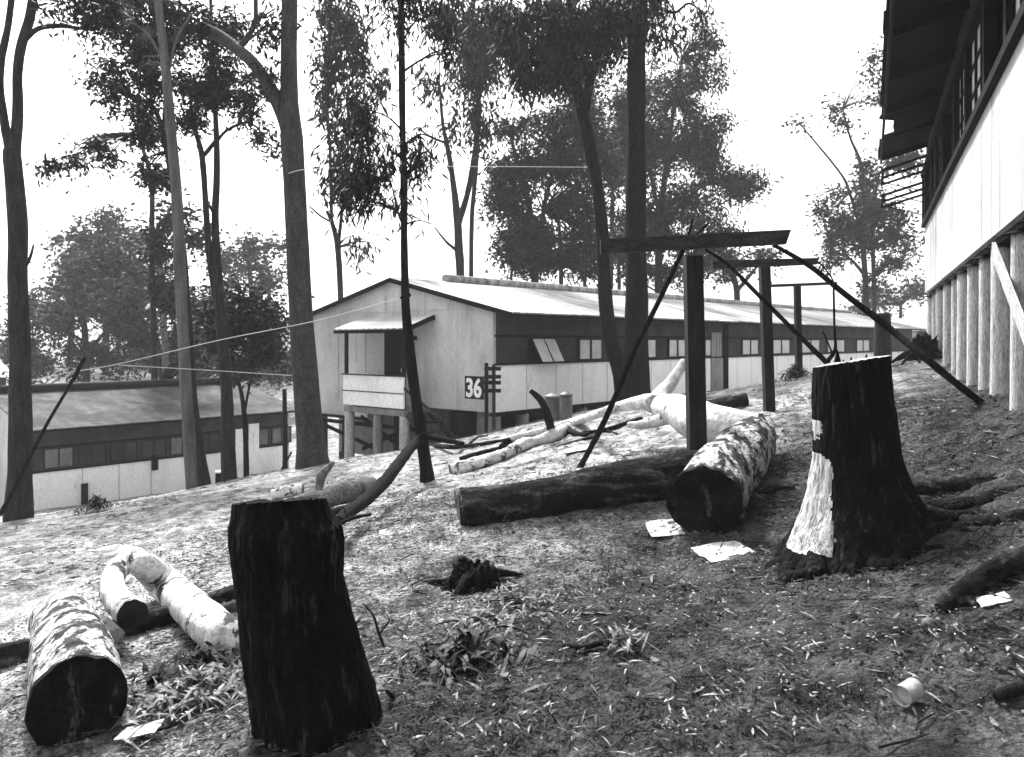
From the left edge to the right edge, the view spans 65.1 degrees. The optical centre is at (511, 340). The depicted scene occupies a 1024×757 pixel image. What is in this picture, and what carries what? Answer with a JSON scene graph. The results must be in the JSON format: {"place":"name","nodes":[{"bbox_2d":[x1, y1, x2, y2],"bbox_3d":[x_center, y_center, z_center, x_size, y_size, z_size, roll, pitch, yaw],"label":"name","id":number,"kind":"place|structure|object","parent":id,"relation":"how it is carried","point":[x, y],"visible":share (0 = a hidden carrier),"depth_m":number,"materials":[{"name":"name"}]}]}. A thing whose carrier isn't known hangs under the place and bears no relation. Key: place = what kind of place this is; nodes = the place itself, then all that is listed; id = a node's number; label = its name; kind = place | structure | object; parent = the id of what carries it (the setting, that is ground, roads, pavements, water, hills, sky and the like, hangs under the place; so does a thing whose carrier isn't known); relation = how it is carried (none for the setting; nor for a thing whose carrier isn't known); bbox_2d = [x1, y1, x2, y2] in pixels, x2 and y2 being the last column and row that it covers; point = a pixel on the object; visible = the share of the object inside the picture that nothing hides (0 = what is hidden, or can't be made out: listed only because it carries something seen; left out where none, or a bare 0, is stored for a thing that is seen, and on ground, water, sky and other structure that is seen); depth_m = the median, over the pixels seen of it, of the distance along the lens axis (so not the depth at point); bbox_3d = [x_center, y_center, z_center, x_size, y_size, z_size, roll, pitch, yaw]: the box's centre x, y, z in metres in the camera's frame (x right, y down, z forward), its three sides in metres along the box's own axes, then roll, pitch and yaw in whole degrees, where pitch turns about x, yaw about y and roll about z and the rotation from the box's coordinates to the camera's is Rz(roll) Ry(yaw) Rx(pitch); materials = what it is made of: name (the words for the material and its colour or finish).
{"place":"outdoors","nodes":[
{"label":"outdoors","id":0,"kind":"place"},
{"bbox_2d":[0,0,926,339],"label":"sky","id":1,"kind":"structure","parent":0,"point":[786,55],"materials":[{"name":"white"}]},
{"bbox_2d":[0,340,1023,756],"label":"ground","id":2,"kind":"structure","parent":0,"point":[940,726],"depth_m":4.55,"materials":[{"name":"soil"}]},
{"bbox_2d":[0,267,65,383],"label":"scrub tree","id":3,"kind":"object","parent":2,"relation":"on","point":[4,357],"visible":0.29,"depth_m":51.98,"materials":[{"name":"plant"}]},
{"bbox_2d":[0,356,86,515],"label":"clothes prop","id":4,"kind":"object","parent":2,"relation":"on","point":[43,430],"visible":1,"depth_m":11.98,"materials":[{"name":"black wood"}]},
{"bbox_2d":[0,0,142,522],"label":"forked gum","id":5,"kind":"object","parent":2,"relation":"on","point":[105,15],"visible":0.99,"depth_m":13.87,"materials":[{"name":"black plant"}]},
{"bbox_2d":[31,297,399,380],"bbox_3d":[-4.824,0.081,13.151,7.730,1.353,1.422,0,0,23],"label":"wire","id":6,"kind":"object","parent":5,"relation":"attached to","point":[228,338],"visible":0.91,"depth_m":13.30,"materials":[{"name":"grey metal"}]},
{"bbox_2d":[24,590,127,749],"bbox_3d":[-2.247,1.566,4.073,0.383,0.510,1.754,0,0,-31],"label":"bark log","id":7,"kind":"object","parent":2,"relation":"on","point":[77,685],"visible":0.98,"depth_m":3.40,"materials":[{"name":"wood"}]},
{"bbox_2d":[30,199,146,374],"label":"spreading tree","id":8,"kind":"object","parent":2,"relation":"on","point":[106,221],"visible":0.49,"depth_m":59.33,"materials":[{"name":"plant"}]},
{"bbox_2d":[29,202,171,381],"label":"spreading tree","id":9,"kind":"object","parent":2,"relation":"on","point":[91,291],"visible":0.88,"depth_m":45.25,"materials":[{"name":"grey plant"}]},
{"bbox_2d":[4,213,196,370],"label":"spreading tree","id":10,"kind":"object","parent":2,"relation":"on","point":[40,288],"visible":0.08,"depth_m":63.75,"materials":[{"name":"plant"}]},
{"bbox_2d":[72,494,128,514],"bbox_3d":[-7.119,2.790,13.713,0.684,0.399,1.018,0,0,8],"label":"shrub","id":11,"kind":"object","parent":2,"relation":"on","point":[96,503],"visible":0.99,"depth_m":13.66,"materials":[{"name":"grey plant"}]},
{"bbox_2d":[96,610,124,639],"bbox_3d":[-2.724,1.790,5.037,0.854,0.257,0.231,0,0,39],"label":"smooth log","id":12,"kind":"object","parent":2,"relation":"on","point":[115,630],"visible":0.17,"depth_m":4.83,"materials":[{"name":"grey wood"}]},
{"bbox_2d":[24,45,210,486],"bbox_3d":[-9.726,-1.581,19.720,4.496,11.052,2.120,0,0,0],"label":"gum tree","id":13,"kind":"object","parent":2,"relation":"on","point":[102,82],"visible":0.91,"depth_m":19.84,"materials":[{"name":"grey plant"}]},
{"bbox_2d":[0,585,234,667],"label":"dark pole","id":14,"kind":"object","parent":2,"relation":"on","point":[12,653],"visible":0.27,"depth_m":4.92,"materials":[{"name":"black wood"}]},
{"bbox_2d":[56,0,209,488],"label":"slender gum","id":15,"kind":"object","parent":2,"relation":"on","point":[159,40],"visible":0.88,"depth_m":18.48,"materials":[{"name":"grey plant"}]},
{"bbox_2d":[114,719,163,740],"bbox_3d":[-1.530,1.601,3.301,0.166,0.041,0.138,0,0,-6],"label":"paper sheet","id":16,"kind":"object","parent":2,"relation":"on","point":[147,728],"visible":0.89,"depth_m":3.29,"materials":[{"name":"white paper"}]},
{"bbox_2d":[0,287,292,389],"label":"scrub tree","id":17,"kind":"object","parent":2,"relation":"on","point":[69,352],"visible":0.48,"depth_m":43.54,"materials":[{"name":"grey plant"}]},
{"bbox_2d":[0,377,294,510],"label":"barracks hut","id":18,"kind":"object","parent":2,"relation":"on","point":[111,440],"visible":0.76,"depth_m":26.70,"materials":[{"name":"metal"}]},
{"bbox_2d":[43,446,73,469],"bbox_3d":[-13.890,3.585,24.591,0.040,0.630,0.860,0,0,41],"label":"window","id":19,"kind":"structure","parent":18,"relation":"in","point":[61,457],"depth_m":24.57,"materials":[{"name":"grey glass"}]},
{"bbox_2d":[78,443,106,465],"bbox_3d":[-13.250,3.585,25.334,0.040,0.630,0.860,0,0,41],"label":"window","id":20,"kind":"structure","parent":18,"relation":"in","point":[92,454],"depth_m":25.32,"materials":[{"name":"grey glass"}]},
{"bbox_2d":[110,440,137,461],"bbox_3d":[-12.609,3.585,26.080,0.040,0.630,0.860,0,0,41],"label":"window","id":21,"kind":"structure","parent":18,"relation":"in","point":[126,450],"depth_m":26.07,"materials":[{"name":"grey glass"}]},
{"bbox_2d":[141,438,166,458],"bbox_3d":[-11.970,3.585,26.818,0.040,0.630,0.860,0,0,41],"label":"window","id":22,"kind":"structure","parent":18,"relation":"in","point":[158,446],"depth_m":26.79,"materials":[{"name":"grey glass"}]},
{"bbox_2d":[203,433,220,451],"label":"window","id":23,"kind":"structure","parent":18,"relation":"in","point":[212,441],"depth_m":28.39,"materials":[{"name":"grey glass"}]},
{"bbox_2d":[249,423,258,475],"bbox_3d":[-9.519,4.005,29.585,0.014,1.910,0.420,0,0,41],"label":"door","id":24,"kind":"structure","parent":18,"relation":"in","point":[253,428],"depth_m":29.58,"materials":[{"name":"white wood"}]},
{"bbox_2d":[145,229,168,373],"bbox_3d":[-17.216,-0.040,39.955,2.160,11.059,0.430,0,0,0],"label":"tree","id":25,"kind":"object","parent":2,"relation":"on","point":[164,346],"visible":0.28,"depth_m":39.88,"materials":[{"name":"grey plant"}]},
{"bbox_2d":[100,545,238,653],"bbox_3d":[-2.188,1.643,4.997,0.643,0.510,2.125,0,0,-34],"label":"forked white log","id":26,"kind":"object","parent":2,"relation":"on","point":[197,614],"visible":0.84,"depth_m":4.76,"materials":[{"name":"white wood"}]},
{"bbox_2d":[117,102,241,379],"bbox_3d":[-14.109,-2.211,34.175,4.632,15.619,3.454,0,0,0],"label":"scrub tree","id":27,"kind":"object","parent":2,"relation":"on","point":[160,294],"visible":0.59,"depth_m":33.88,"materials":[{"name":"grey plant"}]},
{"bbox_2d":[113,650,245,751],"bbox_3d":[-1.435,1.589,3.625,0.742,0.205,0.838,0,0,-35],"label":"leaf pile","id":28,"kind":"object","parent":2,"relation":"on","point":[198,687],"visible":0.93,"depth_m":3.55,"materials":[{"name":"plant"}]},
{"bbox_2d":[130,640,241,709],"bbox_3d":[-1.524,1.614,3.962,0.711,0.216,0.833,0,0,-38],"label":"leaf pile","id":29,"kind":"object","parent":2,"relation":"on","point":[203,655],"visible":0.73,"depth_m":3.95,"materials":[{"name":"grey plant"}]},
{"bbox_2d":[84,343,292,395],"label":"scrub tree","id":30,"kind":"object","parent":2,"relation":"on","point":[136,363],"visible":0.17,"depth_m":47.27,"materials":[{"name":"plant"}]},
{"bbox_2d":[156,0,281,481],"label":"gum tree","id":31,"kind":"object","parent":2,"relation":"on","point":[213,93],"visible":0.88,"depth_m":19.39,"materials":[{"name":"grey plant"}]},
{"bbox_2d":[190,233,289,356],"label":"spreading tree","id":32,"kind":"object","parent":2,"relation":"on","point":[231,279],"visible":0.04,"depth_m":61.91,"materials":[{"name":"plant"}]},
{"bbox_2d":[167,268,315,476],"bbox_3d":[-7.374,1.048,22.078,3.517,6.142,3.097,0,0,34],"label":"tree","id":33,"kind":"object","parent":2,"relation":"on","point":[247,315],"visible":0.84,"depth_m":21.64,"materials":[{"name":"grey plant"}]},
{"bbox_2d":[195,226,287,384],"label":"spreading tree","id":34,"kind":"object","parent":2,"relation":"on","point":[248,244],"visible":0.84,"depth_m":57.25,"materials":[{"name":"plant"}]},
{"bbox_2d":[195,0,329,469],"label":"thick gum","id":35,"kind":"object","parent":2,"relation":"on","point":[311,448],"visible":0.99,"depth_m":16.81,"materials":[{"name":"grey plant"}]},
{"bbox_2d":[280,389,292,469],"bbox_3d":[-5.672,2.305,20.005,0.406,2.212,0.141,0,0,0],"label":"fence post","id":36,"kind":"object","parent":2,"relation":"on","point":[285,457],"visible":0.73,"depth_m":19.95,"materials":[{"name":"black wood"}]},
{"bbox_2d":[270,483,304,499],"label":"stub log","id":37,"kind":"object","parent":2,"relation":"on","point":[288,490],"visible":0.88,"depth_m":11.74,"materials":[{"name":"white wood"}]},
{"bbox_2d":[227,497,382,756],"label":"charred stump","id":38,"kind":"object","parent":2,"relation":"on","point":[309,681],"visible":0.95,"depth_m":2.98,"materials":[{"name":"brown wood"}]},
{"bbox_2d":[294,477,375,506],"bbox_3d":[-2.177,1.965,10.514,0.545,0.327,1.867,0,0,23],"label":"grey log","id":39,"kind":"object","parent":2,"relation":"on","point":[341,493],"visible":0.59,"depth_m":10.08,"materials":[{"name":"grey wood"}]},
{"bbox_2d":[298,0,397,458],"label":"young gum","id":40,"kind":"object","parent":2,"relation":"on","point":[341,28],"visible":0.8,"depth_m":28.90,"materials":[{"name":"grey plant"}]},
{"bbox_2d":[308,0,474,482],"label":"tree","id":41,"kind":"object","parent":2,"relation":"on","point":[369,185],"visible":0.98,"depth_m":10.95,"materials":[{"name":"grey plant"}]},
{"bbox_2d":[336,415,464,524],"bbox_3d":[-1.320,1.286,8.668,0.717,0.553,4.511,0,0,10],"label":"leaning branch","id":42,"kind":"object","parent":2,"relation":"on","point":[375,490],"visible":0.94,"depth_m":8.69,"materials":[{"name":"grey plant"}]},
{"bbox_2d":[405,0,512,276],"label":"leaf spray tree","id":43,"kind":"object","parent":2,"relation":"on","point":[474,74],"visible":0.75,"depth_m":32.76,"materials":[{"name":"grey plant"}]},
{"bbox_2d":[385,616,538,699],"bbox_3d":[-0.237,1.463,3.770,0.731,0.289,1.024,0,0,0],"label":"leafy branch","id":44,"kind":"object","parent":2,"relation":"on","point":[464,649],"visible":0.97,"depth_m":3.66,"materials":[{"name":"grey plant"}]},
{"bbox_2d":[405,600,528,658],"bbox_3d":[-0.193,1.456,4.054,0.596,0.220,0.538,0,0,11],"label":"leafy branch","id":45,"kind":"object","parent":2,"relation":"on","point":[474,617],"visible":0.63,"depth_m":4.06,"materials":[{"name":"grey plant"}]},
{"bbox_2d":[429,435,505,448],"bbox_3d":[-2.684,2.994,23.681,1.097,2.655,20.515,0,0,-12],"label":"thin branch","id":46,"kind":"object","parent":2,"relation":"on","point":[449,446],"visible":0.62,"depth_m":14.00,"materials":[{"name":"black plant"}]},
{"bbox_2d":[439,557,522,601],"bbox_3d":[-0.263,1.470,5.015,0.508,0.218,0.648,0,0,18],"label":"root stump","id":47,"kind":"object","parent":2,"relation":"on","point":[468,574],"visible":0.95,"depth_m":4.98,"materials":[{"name":"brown wood"}]},
{"bbox_2d":[465,363,500,432],"bbox_3d":[-0.708,1.444,18.855,0.897,1.856,0.326,0,0,11],"label":"number sign","id":48,"kind":"object","parent":2,"relation":"on","point":[476,387],"visible":1,"depth_m":18.85,"materials":[{"name":"black paint"}]},
{"bbox_2d":[0,361,992,589],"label":"leaf litter","id":49,"kind":"object","parent":2,"relation":"on","point":[229,480],"visible":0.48,"depth_m":10.81,"materials":[{"name":"grey plant"}]},
{"bbox_2d":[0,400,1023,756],"bbox_3d":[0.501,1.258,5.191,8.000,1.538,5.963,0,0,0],"label":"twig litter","id":50,"kind":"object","parent":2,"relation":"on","point":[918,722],"visible":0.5,"depth_m":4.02,"materials":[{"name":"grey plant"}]},
{"bbox_2d":[0,393,1023,756],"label":"bark strips","id":51,"kind":"object","parent":2,"relation":"on","point":[240,743],"visible":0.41,"depth_m":4.37,"materials":[{"name":"grey wood"}]},
{"bbox_2d":[0,388,1023,756],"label":"bark chips","id":52,"kind":"object","parent":2,"relation":"on","point":[800,656],"visible":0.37,"depth_m":4.08,"materials":[{"name":"wood"}]},
{"bbox_2d":[0,389,1023,756],"bbox_3d":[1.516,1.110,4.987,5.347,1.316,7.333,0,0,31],"label":"leaf litter","id":53,"kind":"object","parent":2,"relation":"on","point":[488,697],"visible":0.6,"depth_m":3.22,"materials":[{"name":"grey plant"}]},
{"bbox_2d":[9,412,1022,756],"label":"grass tufts","id":54,"kind":"object","parent":2,"relation":"on","point":[701,678],"visible":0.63,"depth_m":3.05,"materials":[{"name":"plant"}]},
{"bbox_2d":[448,389,589,474],"bbox_3d":[0.352,1.322,12.019,1.039,1.185,2.794,0,0,41],"label":"curved log","id":55,"kind":"object","parent":2,"relation":"on","point":[552,433],"visible":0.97,"depth_m":12.10,"materials":[{"name":"white wood"}]},
{"bbox_2d":[485,580,559,618],"bbox_3d":[-0.007,1.485,4.649,0.458,0.169,0.548,0,0,29],"label":"leaf pile","id":56,"kind":"object","parent":2,"relation":"on","point":[510,596],"visible":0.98,"depth_m":4.62,"materials":[{"name":"grey plant"}]},
{"bbox_2d":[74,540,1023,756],"bbox_3d":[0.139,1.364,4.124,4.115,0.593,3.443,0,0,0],"label":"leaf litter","id":57,"kind":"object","parent":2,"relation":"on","point":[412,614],"visible":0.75,"depth_m":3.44,"materials":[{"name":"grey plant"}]},
{"bbox_2d":[475,54,626,287],"bbox_3d":[2.317,-5.849,39.924,8.693,19.063,5.872,0,0,0],"label":"bushy gum","id":58,"kind":"object","parent":2,"relation":"on","point":[528,240],"visible":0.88,"depth_m":39.49,"materials":[{"name":"grey plant"}]},
{"bbox_2d":[465,0,636,401],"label":"leaning gum","id":59,"kind":"object","parent":2,"relation":"on","point":[562,40],"visible":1,"depth_m":20.38,"materials":[{"name":"black plant"}]},
{"bbox_2d":[544,393,560,420],"bbox_3d":[0.840,1.363,16.500,0.367,0.570,0.367,0,0,0],"label":"rubbish bin","id":60,"kind":"object","parent":2,"relation":"on","point":[552,400],"visible":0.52,"depth_m":16.35,"materials":[{"name":"grey metal"}]},
{"bbox_2d":[559,391,572,418],"bbox_3d":[1.090,1.297,16.200,0.281,0.550,0.281,0,0,0],"label":"rubbish bin","id":61,"kind":"object","parent":2,"relation":"on","point":[565,404],"visible":0.97,"depth_m":16.09,"materials":[{"name":"grey metal"}]},
{"bbox_2d":[454,450,698,526],"bbox_3d":[0.684,1.241,6.837,2.355,0.627,0.518,0,0,-6],"label":"charred log","id":62,"kind":"object","parent":2,"relation":"on","point":[648,478],"visible":0.76,"depth_m":6.68,"materials":[{"name":"black wood"}]},
{"bbox_2d":[562,640,649,666],"bbox_3d":[0.446,1.461,3.770,0.197,0.058,0.446,0,0,-35],"label":"twig","id":63,"kind":"object","parent":2,"relation":"on","point":[591,645],"visible":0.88,"depth_m":3.84,"materials":[{"name":"wood"}]},
{"bbox_2d":[313,274,926,458],"bbox_3d":[8.599,1.149,35.706,8.877,6.198,38.440,0,0,41],"label":"barracks hut","id":64,"kind":"object","parent":2,"relation":"on","point":[542,339],"visible":0.7,"depth_m":22.23,"materials":[{"name":"metal"}]},
{"bbox_2d":[384,333,401,375],"bbox_3d":[-3.211,0.765,21.905,0.850,1.970,0.049,0,0,41],"label":"door","id":65,"kind":"structure","parent":64,"relation":"in","point":[392,341],"depth_m":21.93,"materials":[{"name":"wood"}]},
{"bbox_2d":[528,338,565,362],"bbox_3d":[0.929,0.245,20.888,0.445,0.642,1.129,0,0,41],"label":"window","id":66,"kind":"structure","parent":64,"relation":"in","point":[543,350],"depth_m":20.78,"materials":[{"name":"white glass"}]},
{"bbox_2d":[577,338,602,360],"bbox_3d":[2.213,0.235,22.657,0.080,0.650,1.173,0,0,41],"label":"window","id":67,"kind":"structure","parent":64,"relation":"in","point":[588,349],"depth_m":22.61,"materials":[{"name":"white glass"}]},
{"bbox_2d":[667,338,684,357],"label":"window","id":68,"kind":"structure","parent":64,"relation":"in","point":[675,346],"depth_m":26.29,"materials":[{"name":"white glass"}]},
{"bbox_2d":[741,339,758,355],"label":"window","id":69,"kind":"structure","parent":64,"relation":"in","point":[748,346],"depth_m":30.57,"materials":[{"name":"white glass"}]},
{"bbox_2d":[579,620,660,656],"bbox_3d":[0.519,1.417,3.828,0.342,0.167,0.331,0,0,-24],"label":"leaf pile","id":70,"kind":"object","parent":2,"relation":"on","point":[622,635],"visible":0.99,"depth_m":3.79,"materials":[{"name":"grey plant"}]},
{"bbox_2d":[510,359,764,442],"bbox_3d":[1.464,0.964,10.726,1.237,1.504,6.837,0,0,-16],"label":"fallen white trunk","id":71,"kind":"object","parent":2,"relation":"on","point":[663,403],"visible":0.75,"depth_m":8.73,"materials":[{"name":"white wood"}]},
{"bbox_2d":[577,218,709,467],"bbox_3d":[1.088,0.192,8.089,0.432,2.591,2.283,0,0,-25],"label":"clothes prop","id":72,"kind":"object","parent":2,"relation":"on","point":[599,430],"visible":0.86,"depth_m":7.71,"materials":[{"name":"black wood"}]},
{"bbox_2d":[561,43,731,288],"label":"bushy gum","id":73,"kind":"object","parent":2,"relation":"on","point":[648,88],"visible":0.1,"depth_m":57.62,"materials":[{"name":"plant"}]},
{"bbox_2d":[585,0,728,395],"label":"dark gum","id":74,"kind":"object","parent":2,"relation":"on","point":[636,302],"visible":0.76,"depth_m":20.77,"materials":[{"name":"black plant"}]},
{"bbox_2d":[644,519,684,536],"bbox_3d":[1.148,1.410,6.063,0.253,0.052,0.388,0,0,0],"label":"paper sheet","id":75,"kind":"object","parent":2,"relation":"on","point":[652,526],"visible":0.95,"depth_m":6.03,"materials":[{"name":"white paper"}]},
{"bbox_2d":[597,3,784,294],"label":"bushy gum","id":76,"kind":"object","parent":2,"relation":"on","point":[665,145],"visible":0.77,"depth_m":43.64,"materials":[{"name":"grey plant"}]},
{"bbox_2d":[600,230,790,449],"bbox_3d":[1.644,0.271,7.318,1.724,2.545,0.322,0,0,-2],"label":"clothes line post","id":77,"kind":"object","parent":2,"relation":"on","point":[694,345],"visible":0.94,"depth_m":7.32,"materials":[{"name":"black paint"}]},
{"bbox_2d":[705,249,830,362],"bbox_3d":[2.879,-0.270,8.923,0.181,1.202,3.462,0,0,40],"label":"clothes prop","id":78,"kind":"object","parent":77,"relation":"attached to","point":[808,344],"visible":0.94,"depth_m":9.13,"materials":[{"name":"black wood"}]},
{"bbox_2d":[666,416,776,533],"bbox_3d":[1.825,1.081,6.762,0.561,0.756,2.091,0,0,26],"label":"patchy log","id":79,"kind":"object","parent":2,"relation":"on","point":[718,480],"visible":0.98,"depth_m":5.94,"materials":[{"name":"white wood"}]},
{"bbox_2d":[691,541,753,562],"bbox_3d":[1.427,1.421,5.420,0.338,0.053,0.377,0,0,-9],"label":"board scrap","id":80,"kind":"object","parent":2,"relation":"on","point":[707,552],"visible":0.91,"depth_m":5.44,"materials":[{"name":"paper"}]},
{"bbox_2d":[707,393,748,407],"bbox_3d":[3.243,0.935,12.123,0.648,0.307,0.216,0,0,14],"label":"short log","id":81,"kind":"object","parent":2,"relation":"on","point":[738,400],"visible":0.76,"depth_m":12.02,"materials":[{"name":"wood"}]},
{"bbox_2d":[673,245,788,299],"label":"bushy gum","id":82,"kind":"object","parent":2,"relation":"on","point":[760,254],"visible":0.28,"depth_m":54.81,"materials":[{"name":"grey plant"}]},
{"bbox_2d":[711,258,818,411],"bbox_3d":[3.378,0.078,10.817,1.447,2.381,0.295,0,0,-3],"label":"clothes line post","id":83,"kind":"object","parent":2,"relation":"on","point":[766,331],"visible":0.93,"depth_m":10.84,"materials":[{"name":"black paint"}]},
{"bbox_2d":[771,282,836,377],"bbox_3d":[6.050,-0.046,16.721,1.390,2.364,0.295,0,0,-3],"label":"clothes line post","id":84,"kind":"object","parent":2,"relation":"on","point":[797,319],"visible":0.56,"depth_m":16.74,"materials":[{"name":"black paint"}]},
{"bbox_2d":[817,260,836,363],"bbox_3d":[2.472,-0.164,6.301,0.163,0.940,0.034,0,0,0],"label":"rope","id":85,"kind":"object","parent":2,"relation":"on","point":[830,357],"visible":0.88,"depth_m":6.29,"materials":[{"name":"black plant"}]},
{"bbox_2d":[781,34,925,316],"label":"spreading gum","id":86,"kind":"object","parent":2,"relation":"on","point":[868,213],"visible":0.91,"depth_m":49.86,"materials":[{"name":"grey plant"}]},
{"bbox_2d":[772,245,983,403],"bbox_3d":[3.361,-0.161,7.436,1.862,1.490,0.466,0,0,12],"label":"clothes prop","id":87,"kind":"object","parent":2,"relation":"on","point":[935,366],"visible":0.97,"depth_m":7.42,"materials":[{"name":"black wood"}]},
{"bbox_2d":[835,268,927,317],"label":"bush","id":88,"kind":"object","parent":2,"relation":"on","point":[913,292],"visible":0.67,"depth_m":69.62,"materials":[{"name":"grey plant"}]},
{"bbox_2d":[873,313,891,359],"bbox_3d":[8.078,0.105,17.498,0.407,1.419,0.410,0,0,0],"label":"trunk post","id":89,"kind":"object","parent":2,"relation":"on","point":[882,344],"visible":0.5,"depth_m":17.35,"materials":[{"name":"grey wood"}]},
{"bbox_2d":[760,355,1023,589],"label":"tall stump","id":90,"kind":"object","parent":2,"relation":"on","point":[864,505],"visible":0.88,"depth_m":4.67,"materials":[{"name":"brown wood"}]},
{"bbox_2d":[891,678,924,706],"bbox_3d":[1.435,1.273,2.907,0.096,0.079,0.075,0,0,-36],"label":"tin can","id":91,"kind":"object","parent":2,"relation":"on","point":[908,691],"visible":1,"depth_m":2.90,"materials":[{"name":"metal"}]},
{"bbox_2d":[891,318,926,337],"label":"distant hut","id":92,"kind":"object","parent":2,"relation":"on","point":[919,322],"visible":0.19,"depth_m":58.62,"materials":[{"name":"metal"}]},
{"bbox_2d":[891,332,942,364],"bbox_3d":[6.985,0.128,13.611,0.990,0.558,1.014,0,0,0],"label":"brush pile","id":93,"kind":"object","parent":2,"relation":"on","point":[926,343],"visible":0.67,"depth_m":13.48,"materials":[{"name":"black plant"}]},
{"bbox_2d":[878,0,1023,409],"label":"raised building","id":94,"kind":"structure","parent":2,"relation":"on","point":[952,94],"depth_m":9.41,"materials":[{"name":"white wood"}]},
{"bbox_2d":[881,153,929,215],"bbox_3d":[7.315,-2.846,14.882,0.852,0.906,1.505,0,0,24],"label":"window","id":95,"kind":"structure","parent":94,"relation":"in","point":[925,163],"depth_m":14.83,"materials":[{"name":"glass"}]},
{"bbox_2d":[957,70,963,143],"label":"window","id":96,"kind":"structure","parent":94,"relation":"in","point":[960,83],"depth_m":9.84,"materials":[{"name":"glass"}]},
{"bbox_2d":[969,13,981,116],"bbox_3d":[4.848,-2.840,8.318,0.040,0.920,1.500,0,0,24],"label":"window","id":97,"kind":"structure","parent":94,"relation":"in","point":[975,51],"depth_m":8.53,"materials":[{"name":"glass"}]},
{"bbox_2d":[913,473,996,494],"bbox_3d":[3.011,0.991,5.506,0.167,0.218,0.553,0,0,-38],"label":"surface root","id":98,"kind":"object","parent":2,"relation":"on","point":[943,482],"visible":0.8,"depth_m":5.46,"materials":[{"name":"wood"}]},
{"bbox_2d":[934,544,1023,612],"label":"log","id":99,"kind":"object","parent":2,"relation":"on","point":[982,578],"visible":0.97,"depth_m":3.61,"materials":[{"name":"wood"}]},
{"bbox_2d":[959,508,1023,526],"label":"surface root","id":100,"kind":"object","parent":2,"relation":"on","point":[998,518],"visible":0.44,"depth_m":4.30,"materials":[{"name":"wood"}]},
{"bbox_2d":[976,591,1011,606],"bbox_3d":[2.089,1.120,3.481,0.119,0.046,0.119,0,0,17],"label":"paper sheet","id":101,"kind":"object","parent":2,"relation":"on","point":[982,601],"visible":0.96,"depth_m":3.47,"materials":[{"name":"white paper"}]},
{"bbox_2d":[991,680,1023,700],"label":"dark stick","id":102,"kind":"object","parent":2,"relation":"on","point":[1012,690],"visible":1,"depth_m":2.79,"materials":[{"name":"black wood"}]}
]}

